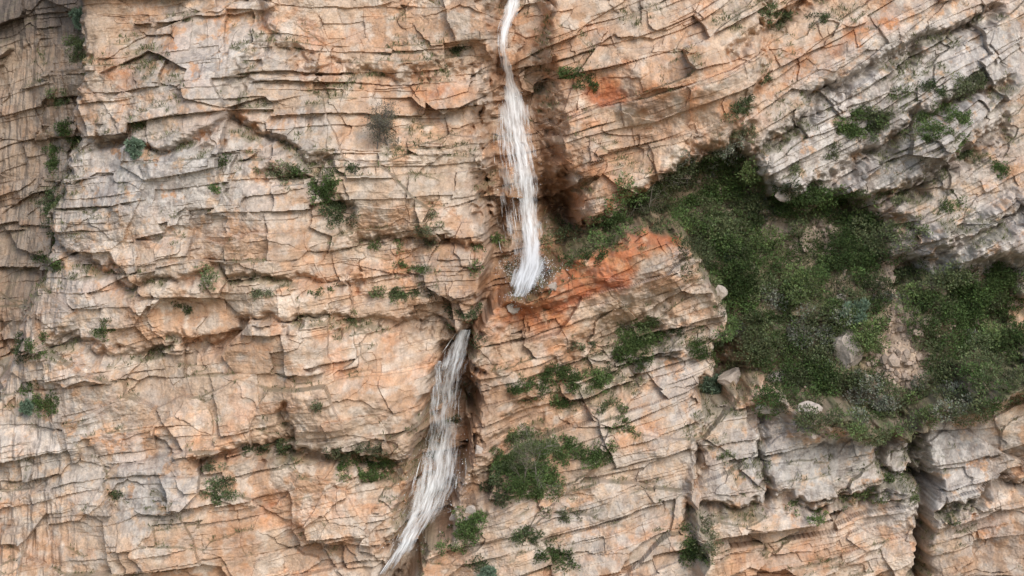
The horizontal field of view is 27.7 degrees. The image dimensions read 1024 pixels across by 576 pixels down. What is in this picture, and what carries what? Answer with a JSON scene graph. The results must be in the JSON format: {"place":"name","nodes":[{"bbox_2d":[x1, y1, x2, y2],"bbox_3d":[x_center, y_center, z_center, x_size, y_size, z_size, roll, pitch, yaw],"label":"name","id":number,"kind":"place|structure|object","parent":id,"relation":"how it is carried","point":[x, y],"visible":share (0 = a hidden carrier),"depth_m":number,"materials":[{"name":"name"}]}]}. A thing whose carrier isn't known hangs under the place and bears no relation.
{"place":"outdoors","nodes":[
{"label":"outdoors","id":0,"kind":"place"},
{"bbox_2d":[0,0,1023,575],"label":"rock cliff","id":1,"kind":"structure","parent":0,"point":[166,434],"depth_m":131.50,"materials":[{"name":"stone"}]},
{"bbox_2d":[10,332,32,363],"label":"shrub","id":2,"kind":"object","parent":1,"relation":"on","point":[17,347],"visible":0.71,"depth_m":131.16,"materials":[{"name":"green plant"}]},
{"bbox_2d":[18,398,33,415],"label":"euphorbia shrub","id":3,"kind":"object","parent":1,"relation":"on","point":[26,407],"visible":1,"depth_m":130.64,"materials":[{"name":"green plant"}]},
{"bbox_2d":[23,330,49,359],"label":"shrub","id":4,"kind":"object","parent":1,"relation":"on","point":[31,346],"visible":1,"depth_m":129.47,"materials":[{"name":"green plant"}]},
{"bbox_2d":[31,390,59,419],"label":"shrub","id":5,"kind":"object","parent":1,"relation":"on","point":[40,404],"visible":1,"depth_m":130.61,"materials":[{"name":"green plant"}]},
{"bbox_2d":[35,186,61,219],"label":"shrub","id":6,"kind":"object","parent":1,"relation":"on","point":[50,196],"visible":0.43,"depth_m":139.59,"materials":[{"name":"green plant"}]},
{"bbox_2d":[41,143,63,175],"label":"shrub","id":7,"kind":"object","parent":1,"relation":"on","point":[51,162],"visible":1,"depth_m":140.49,"materials":[{"name":"green plant"}]},
{"bbox_2d":[44,86,69,108],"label":"shrub","id":8,"kind":"object","parent":1,"relation":"on","point":[62,101],"visible":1,"depth_m":139.04,"materials":[{"name":"green plant"}]},
{"bbox_2d":[52,116,80,146],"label":"shrub","id":9,"kind":"object","parent":1,"relation":"on","point":[59,127],"visible":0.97,"depth_m":139.12,"materials":[{"name":"green plant"}]},
{"bbox_2d":[61,32,85,64],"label":"shrub","id":10,"kind":"object","parent":1,"relation":"on","point":[78,46],"visible":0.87,"depth_m":139.13,"materials":[{"name":"green plant"}]},
{"bbox_2d":[67,6,81,29],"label":"euphorbia shrub","id":11,"kind":"object","parent":1,"relation":"on","point":[75,13],"visible":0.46,"depth_m":139.03,"materials":[{"name":"green plant"}]},
{"bbox_2d":[89,317,115,341],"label":"shrub","id":12,"kind":"object","parent":1,"relation":"on","point":[101,330],"visible":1,"depth_m":129.89,"materials":[{"name":"green plant"}]},
{"bbox_2d":[123,135,145,159],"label":"euphorbia shrub","id":13,"kind":"object","parent":1,"relation":"on","point":[137,143],"visible":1,"depth_m":128.76,"materials":[{"name":"green plant"}]},
{"bbox_2d":[171,301,192,315],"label":"shrub","id":14,"kind":"object","parent":1,"relation":"on","point":[185,307],"visible":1,"depth_m":130.17,"materials":[{"name":"green plant"}]},
{"bbox_2d":[195,262,219,290],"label":"shrub","id":15,"kind":"object","parent":1,"relation":"on","point":[210,276],"visible":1,"depth_m":127.89,"materials":[{"name":"green plant"}]},
{"bbox_2d":[200,458,227,472],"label":"shrub","id":16,"kind":"object","parent":1,"relation":"on","point":[207,465],"visible":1,"depth_m":129.42,"materials":[{"name":"green plant"}]},
{"bbox_2d":[199,475,239,505],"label":"shrub","id":17,"kind":"object","parent":1,"relation":"on","point":[215,487],"visible":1,"depth_m":129.39,"materials":[{"name":"green plant"}]},
{"bbox_2d":[248,288,274,300],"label":"shrub","id":18,"kind":"object","parent":1,"relation":"on","point":[258,293],"visible":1,"depth_m":128.49,"materials":[{"name":"green plant"}]},
{"bbox_2d":[242,438,291,455],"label":"shrub","id":19,"kind":"object","parent":1,"relation":"on","point":[285,449],"visible":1,"depth_m":130.66,"materials":[{"name":"green plant"}]},
{"bbox_2d":[253,158,295,189],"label":"shrub","id":20,"kind":"object","parent":1,"relation":"on","point":[279,172],"visible":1,"depth_m":129.19,"materials":[{"name":"green plant"}]},
{"bbox_2d":[286,162,308,179],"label":"shrub","id":21,"kind":"object","parent":1,"relation":"on","point":[295,172],"visible":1,"depth_m":129.34,"materials":[{"name":"green plant"}]},
{"bbox_2d":[306,168,341,210],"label":"shrub","id":22,"kind":"object","parent":1,"relation":"on","point":[324,188],"visible":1,"depth_m":128.97,"materials":[{"name":"green plant"}]},
{"bbox_2d":[317,201,360,229],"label":"shrub","id":23,"kind":"object","parent":1,"relation":"on","point":[336,207],"visible":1,"depth_m":129.42,"materials":[{"name":"green plant"}]},
{"bbox_2d":[323,442,389,461],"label":"shrub","id":24,"kind":"object","parent":1,"relation":"on","point":[339,456],"visible":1,"depth_m":129.69,"materials":[{"name":"green plant"}]},
{"bbox_2d":[335,455,395,482],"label":"shrub","id":25,"kind":"object","parent":1,"relation":"on","point":[345,475],"visible":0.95,"depth_m":131.43,"materials":[{"name":"green plant"}]},
{"bbox_2d":[359,463,389,483],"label":"shrub","id":26,"kind":"object","parent":1,"relation":"on","point":[376,475],"visible":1,"depth_m":131.03,"materials":[{"name":"green plant"}]},
{"bbox_2d":[368,284,389,297],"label":"shrub","id":27,"kind":"object","parent":1,"relation":"on","point":[374,293],"visible":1,"depth_m":130.91,"materials":[{"name":"green plant"}]},
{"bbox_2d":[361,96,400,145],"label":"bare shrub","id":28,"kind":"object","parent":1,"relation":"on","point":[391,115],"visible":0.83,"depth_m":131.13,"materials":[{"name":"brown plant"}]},
{"bbox_2d":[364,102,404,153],"bbox_3d":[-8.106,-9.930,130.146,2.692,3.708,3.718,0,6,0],"label":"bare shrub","id":29,"kind":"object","parent":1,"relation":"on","point":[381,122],"visible":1,"depth_m":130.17,"materials":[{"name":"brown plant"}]},
{"bbox_2d":[367,236,403,253],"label":"shrub","id":30,"kind":"object","parent":1,"relation":"on","point":[373,245],"visible":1,"depth_m":130.87,"materials":[{"name":"green plant"}]},
{"bbox_2d":[388,286,419,304],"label":"shrub","id":31,"kind":"object","parent":1,"relation":"on","point":[395,293],"visible":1,"depth_m":130.90,"materials":[{"name":"green plant"}]},
{"bbox_2d":[392,257,427,273],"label":"shrub","id":32,"kind":"object","parent":1,"relation":"on","point":[420,269],"visible":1,"depth_m":130.73,"materials":[{"name":"green plant"}]},
{"bbox_2d":[379,327,478,573],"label":"waterfall","id":33,"kind":"structure","parent":1,"relation":"on","point":[457,346],"depth_m":133.01,"materials":[{"name":"white liquid"}]},
{"bbox_2d":[414,208,444,245],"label":"shrub","id":34,"kind":"object","parent":1,"relation":"on","point":[428,227],"visible":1,"depth_m":130.32,"materials":[{"name":"green plant"}]},
{"bbox_2d":[434,531,467,556],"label":"shrub","id":35,"kind":"object","parent":1,"relation":"on","point":[439,543],"visible":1,"depth_m":130.02,"materials":[{"name":"green plant"}]},
{"bbox_2d":[442,301,482,323],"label":"shrub","id":36,"kind":"object","parent":1,"relation":"on","point":[472,312],"visible":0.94,"depth_m":131.62,"materials":[{"name":"green plant"}]},
{"bbox_2d":[446,506,487,547],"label":"shrub","id":37,"kind":"object","parent":1,"relation":"on","point":[467,524],"visible":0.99,"depth_m":129.70,"materials":[{"name":"green plant"}]},
{"bbox_2d":[464,329,487,349],"bbox_3d":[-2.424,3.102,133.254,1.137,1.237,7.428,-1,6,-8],"label":"shrub","id":38,"kind":"object","parent":1,"relation":"on","point":[469,333],"visible":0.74,"depth_m":130.36,"materials":[{"name":"green plant"}]},
{"bbox_2d":[464,553,489,574],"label":"shrub","id":39,"kind":"object","parent":1,"relation":"on","point":[480,566],"visible":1,"depth_m":129.86,"materials":[{"name":"green plant"}]},
{"bbox_2d":[477,565,497,575],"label":"euphorbia shrub","id":40,"kind":"object","parent":1,"relation":"on","point":[487,570],"visible":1,"depth_m":129.25,"materials":[{"name":"green plant"}]},
{"bbox_2d":[470,231,506,251],"bbox_3d":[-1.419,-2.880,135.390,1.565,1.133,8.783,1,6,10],"label":"shrub","id":41,"kind":"object","parent":1,"relation":"on","point":[496,239],"visible":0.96,"depth_m":137.76,"materials":[{"name":"green plant"}]},
{"bbox_2d":[478,445,512,508],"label":"shrub","id":42,"kind":"object","parent":1,"relation":"on","point":[493,481],"visible":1,"depth_m":130.28,"materials":[{"name":"green plant"}]},
{"bbox_2d":[0,0,1023,575],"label":"ledge grass","id":43,"kind":"structure","parent":1,"relation":"on","point":[448,72],"depth_m":132.86,"materials":[{"name":"green plant"}]},
{"bbox_2d":[489,435,544,494],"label":"shrub","id":44,"kind":"object","parent":1,"relation":"on","point":[510,474],"visible":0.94,"depth_m":130.10,"materials":[{"name":"green plant"}]},
{"bbox_2d":[506,377,538,405],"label":"shrub","id":45,"kind":"object","parent":1,"relation":"on","point":[514,388],"visible":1,"depth_m":130.96,"materials":[{"name":"green plant"}]},
{"bbox_2d":[501,434,548,494],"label":"shrub","id":46,"kind":"object","parent":1,"relation":"on","point":[526,452],"visible":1,"depth_m":128.97,"materials":[{"name":"green plant"}]},
{"bbox_2d":[508,524,544,544],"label":"shrub","id":47,"kind":"object","parent":1,"relation":"on","point":[526,534],"visible":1,"depth_m":129.58,"materials":[{"name":"green plant"}]},
{"bbox_2d":[502,422,552,470],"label":"shrub","id":48,"kind":"object","parent":1,"relation":"on","point":[518,437],"visible":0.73,"depth_m":132.16,"materials":[{"name":"green plant"}]},
{"bbox_2d":[494,0,567,308],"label":"waterfall","id":49,"kind":"structure","parent":1,"relation":"on","point":[530,271],"depth_m":137.07,"materials":[{"name":"white liquid"}]},
{"bbox_2d":[505,460,565,518],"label":"shrub","id":50,"kind":"object","parent":1,"relation":"on","point":[544,479],"visible":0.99,"depth_m":130.06,"materials":[{"name":"green plant"}]},
{"bbox_2d":[511,416,568,496],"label":"shrub","id":51,"kind":"object","parent":1,"relation":"on","point":[539,480],"visible":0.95,"depth_m":128.83,"materials":[{"name":"green plant"}]},
{"bbox_2d":[518,428,582,472],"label":"shrub","id":52,"kind":"object","parent":1,"relation":"on","point":[560,454],"visible":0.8,"depth_m":131.16,"materials":[{"name":"green plant"}]},
{"bbox_2d":[528,361,583,400],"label":"shrub","id":53,"kind":"object","parent":1,"relation":"on","point":[575,376],"visible":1,"depth_m":132.65,"materials":[{"name":"green plant"}]},
{"bbox_2d":[533,539,580,572],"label":"shrub","id":54,"kind":"object","parent":1,"relation":"on","point":[555,554],"visible":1,"depth_m":129.64,"materials":[{"name":"green plant"}]},
{"bbox_2d":[549,393,573,409],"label":"shrub","id":55,"kind":"object","parent":1,"relation":"on","point":[558,402],"visible":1,"depth_m":133.48,"materials":[{"name":"green plant"}]},
{"bbox_2d":[555,506,582,522],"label":"shrub","id":56,"kind":"object","parent":1,"relation":"on","point":[564,517],"visible":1,"depth_m":130.19,"materials":[{"name":"green plant"}]},
{"bbox_2d":[556,66,594,83],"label":"shrub","id":57,"kind":"object","parent":1,"relation":"on","point":[561,73],"visible":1,"depth_m":135.13,"materials":[{"name":"green plant"}]},
{"bbox_2d":[567,340,597,352],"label":"shrub","id":58,"kind":"object","parent":1,"relation":"on","point":[592,343],"visible":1,"depth_m":132.73,"materials":[{"name":"green plant"}]},
{"bbox_2d":[558,234,608,267],"bbox_3d":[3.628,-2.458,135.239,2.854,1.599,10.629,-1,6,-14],"label":"shrub","id":59,"kind":"object","parent":1,"relation":"on","point":[586,254],"visible":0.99,"depth_m":130.83,"materials":[{"name":"green plant"}]},
{"bbox_2d":[572,78,599,93],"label":"shrub","id":60,"kind":"object","parent":1,"relation":"on","point":[596,84],"visible":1,"depth_m":135.11,"materials":[{"name":"green plant"}]},
{"bbox_2d":[564,438,618,468],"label":"shrub","id":61,"kind":"object","parent":1,"relation":"on","point":[598,456],"visible":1,"depth_m":130.80,"materials":[{"name":"green plant"}]},
{"bbox_2d":[579,365,613,397],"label":"shrub","id":62,"kind":"object","parent":1,"relation":"on","point":[598,381],"visible":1,"depth_m":133.03,"materials":[{"name":"green plant"}]},
{"bbox_2d":[586,222,625,244],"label":"shrub","id":63,"kind":"object","parent":1,"relation":"on","point":[607,227],"visible":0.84,"depth_m":134.83,"materials":[{"name":"green plant"}]},
{"bbox_2d":[593,361,619,384],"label":"shrub","id":64,"kind":"object","parent":1,"relation":"on","point":[605,368],"visible":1,"depth_m":133.42,"materials":[{"name":"green plant"}]},
{"bbox_2d":[596,397,629,414],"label":"shrub","id":65,"kind":"object","parent":1,"relation":"on","point":[605,405],"visible":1,"depth_m":131.71,"materials":[{"name":"green plant"}]},
{"bbox_2d":[604,414,640,438],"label":"shrub","id":66,"kind":"object","parent":1,"relation":"on","point":[627,426],"visible":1,"depth_m":131.16,"materials":[{"name":"green plant"}]},
{"bbox_2d":[609,335,654,372],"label":"shrub","id":67,"kind":"object","parent":1,"relation":"on","point":[628,359],"visible":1,"depth_m":133.01,"materials":[{"name":"green plant"}]},
{"bbox_2d":[614,317,669,357],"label":"shrub","id":68,"kind":"object","parent":1,"relation":"on","point":[633,336],"visible":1,"depth_m":133.43,"materials":[{"name":"green plant"}]},
{"bbox_2d":[615,176,671,221],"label":"shrub","id":69,"kind":"object","parent":1,"relation":"on","point":[653,190],"visible":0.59,"depth_m":137.24,"materials":[{"name":"green plant"}]},
{"bbox_2d":[635,315,662,340],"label":"shrub","id":70,"kind":"object","parent":1,"relation":"on","point":[644,326],"visible":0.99,"depth_m":132.98,"materials":[{"name":"green plant"}]},
{"bbox_2d":[640,132,692,210],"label":"slender tree","id":71,"kind":"object","parent":1,"relation":"on","point":[665,186],"visible":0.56,"depth_m":136.45,"materials":[{"name":"green plant"}]},
{"bbox_2d":[677,523,714,567],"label":"shrub","id":72,"kind":"object","parent":1,"relation":"on","point":[693,551],"visible":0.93,"depth_m":128.25,"materials":[{"name":"green plant"}]},
{"bbox_2d":[685,325,718,360],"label":"shrub","id":73,"kind":"object","parent":1,"relation":"on","point":[697,351],"visible":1,"depth_m":132.84,"materials":[{"name":"green plant"}]},
{"bbox_2d":[693,516,723,561],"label":"shrub","id":74,"kind":"object","parent":1,"relation":"on","point":[702,550],"visible":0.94,"depth_m":127.55,"materials":[{"name":"green plant"}]},
{"bbox_2d":[700,372,722,394],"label":"euphorbia shrub","id":75,"kind":"object","parent":1,"relation":"on","point":[711,385],"visible":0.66,"depth_m":138.25,"materials":[{"name":"green plant"}]},
{"bbox_2d":[715,285,727,299],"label":"boulder","id":76,"kind":"object","parent":1,"relation":"on","point":[723,293],"visible":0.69,"depth_m":134.32,"materials":[{"name":"beige stone"}]},
{"bbox_2d":[714,326,736,346],"bbox_3d":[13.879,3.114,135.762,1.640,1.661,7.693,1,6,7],"label":"shrub","id":77,"kind":"object","parent":1,"relation":"on","point":[725,334],"visible":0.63,"depth_m":133.42,"materials":[{"name":"green plant"}]},
{"bbox_2d":[717,367,740,384],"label":"boulder","id":78,"kind":"object","parent":1,"relation":"on","point":[729,376],"visible":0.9,"depth_m":137.01,"materials":[{"name":"beige stone"}]},
{"bbox_2d":[723,93,754,122],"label":"shrub","id":79,"kind":"object","parent":1,"relation":"on","point":[741,109],"visible":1,"depth_m":133.54,"materials":[{"name":"green plant"}]},
{"bbox_2d":[731,121,758,143],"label":"shrub","id":80,"kind":"object","parent":1,"relation":"on","point":[735,134],"visible":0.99,"depth_m":136.47,"materials":[{"name":"green plant"}]},
{"bbox_2d":[739,292,768,324],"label":"shrub","id":81,"kind":"object","parent":1,"relation":"on","point":[756,297],"visible":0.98,"depth_m":137.38,"materials":[{"name":"green plant"}]},
{"bbox_2d":[755,404,774,413],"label":"boulder","id":82,"kind":"object","parent":1,"relation":"on","point":[765,411],"visible":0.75,"depth_m":132.20,"materials":[{"name":"beige stone"}]},
{"bbox_2d":[758,1,798,29],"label":"shrub","id":83,"kind":"object","parent":1,"relation":"on","point":[786,14],"visible":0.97,"depth_m":138.36,"materials":[{"name":"green plant"}]},
{"bbox_2d":[540,132,1023,446],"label":"hillside shrubs","id":84,"kind":"object","parent":1,"relation":"on","point":[805,369],"visible":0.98,"depth_m":135.57,"materials":[{"name":"green plant"}]},
{"bbox_2d":[775,190,790,201],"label":"boulder","id":85,"kind":"object","parent":1,"relation":"on","point":[781,197],"visible":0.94,"depth_m":137.29,"materials":[{"name":"beige stone"}]},
{"bbox_2d":[769,180,802,195],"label":"shrub","id":86,"kind":"object","parent":1,"relation":"on","point":[785,189],"visible":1,"depth_m":136.41,"materials":[{"name":"green plant"}]},
{"bbox_2d":[797,401,822,413],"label":"boulder","id":87,"kind":"object","parent":1,"relation":"on","point":[815,405],"visible":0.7,"depth_m":130.42,"materials":[{"name":"beige stone"}]},
{"bbox_2d":[806,507,828,526],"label":"shrub","id":88,"kind":"object","parent":1,"relation":"on","point":[814,519],"visible":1,"depth_m":130.21,"materials":[{"name":"green plant"}]},
{"bbox_2d":[805,11,831,28],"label":"shrub","id":89,"kind":"object","parent":1,"relation":"on","point":[826,15],"visible":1,"depth_m":137.52,"materials":[{"name":"green plant"}]},
{"bbox_2d":[823,141,843,160],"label":"shrub","id":90,"kind":"object","parent":1,"relation":"on","point":[834,150],"visible":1,"depth_m":137.14,"materials":[{"name":"green plant"}]},
{"bbox_2d":[683,158,1005,427],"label":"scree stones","id":91,"kind":"object","parent":1,"relation":"on","point":[891,362],"visible":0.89,"depth_m":135.35,"materials":[{"name":"stone"}]},
{"bbox_2d":[833,326,863,368],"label":"boulder","id":92,"kind":"object","parent":1,"relation":"on","point":[846,357],"visible":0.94,"depth_m":134.90,"materials":[{"name":"beige stone"}]},
{"bbox_2d":[833,184,870,205],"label":"shrub","id":93,"kind":"object","parent":1,"relation":"on","point":[847,197],"visible":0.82,"depth_m":137.75,"materials":[{"name":"green plant"}]},
{"bbox_2d":[838,297,870,327],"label":"euphorbia shrub","id":94,"kind":"object","parent":1,"relation":"on","point":[862,308],"visible":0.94,"depth_m":134.57,"materials":[{"name":"green plant"}]},
{"bbox_2d":[832,105,890,142],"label":"shrub","id":95,"kind":"object","parent":1,"relation":"on","point":[851,127],"visible":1,"depth_m":137.04,"materials":[{"name":"green plant"}]},
{"bbox_2d":[857,104,899,133],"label":"shrub","id":96,"kind":"object","parent":1,"relation":"on","point":[888,114],"visible":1,"depth_m":136.74,"materials":[{"name":"green plant"}]},
{"bbox_2d":[839,486,919,505],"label":"shrub","id":97,"kind":"object","parent":1,"relation":"on","point":[863,493],"visible":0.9,"depth_m":131.94,"materials":[{"name":"green plant"}]},
{"bbox_2d":[876,189,913,207],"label":"shrub","id":98,"kind":"object","parent":1,"relation":"on","point":[898,199],"visible":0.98,"depth_m":137.15,"materials":[{"name":"green plant"}]},
{"bbox_2d":[882,472,907,482],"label":"shrub","id":99,"kind":"object","parent":1,"relation":"on","point":[888,477],"visible":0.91,"depth_m":132.06,"materials":[{"name":"green plant"}]},
{"bbox_2d":[860,215,933,239],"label":"shrub","id":100,"kind":"object","parent":1,"relation":"on","point":[910,226],"visible":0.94,"depth_m":135.38,"materials":[{"name":"green plant"}]},
{"bbox_2d":[886,85,913,102],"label":"shrub","id":101,"kind":"object","parent":1,"relation":"on","point":[899,96],"visible":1,"depth_m":136.41,"materials":[{"name":"green plant"}]},
{"bbox_2d":[898,124,946,145],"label":"shrub","id":102,"kind":"object","parent":1,"relation":"on","point":[926,137],"visible":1,"depth_m":134.41,"materials":[{"name":"green plant"}]},
{"bbox_2d":[915,78,947,98],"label":"shrub","id":103,"kind":"object","parent":1,"relation":"on","point":[928,85],"visible":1,"depth_m":136.33,"materials":[{"name":"green plant"}]},
{"bbox_2d":[912,98,972,134],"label":"shrub","id":104,"kind":"object","parent":1,"relation":"on","point":[960,114],"visible":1,"depth_m":135.42,"materials":[{"name":"green plant"}]},
{"bbox_2d":[938,195,968,213],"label":"shrub","id":105,"kind":"object","parent":1,"relation":"on","point":[951,205],"visible":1,"depth_m":135.32,"materials":[{"name":"green plant"}]},
{"bbox_2d":[946,66,985,102],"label":"shrub","id":106,"kind":"object","parent":1,"relation":"on","point":[966,82],"visible":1,"depth_m":136.66,"materials":[{"name":"green plant"}]},
{"bbox_2d":[954,149,979,162],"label":"shrub","id":107,"kind":"object","parent":1,"relation":"on","point":[964,153],"visible":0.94,"depth_m":137.85,"materials":[{"name":"green plant"}]},
{"bbox_2d":[991,159,1011,179],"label":"shrub","id":108,"kind":"object","parent":1,"relation":"on","point":[1001,169],"visible":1,"depth_m":135.62,"materials":[{"name":"green plant"}]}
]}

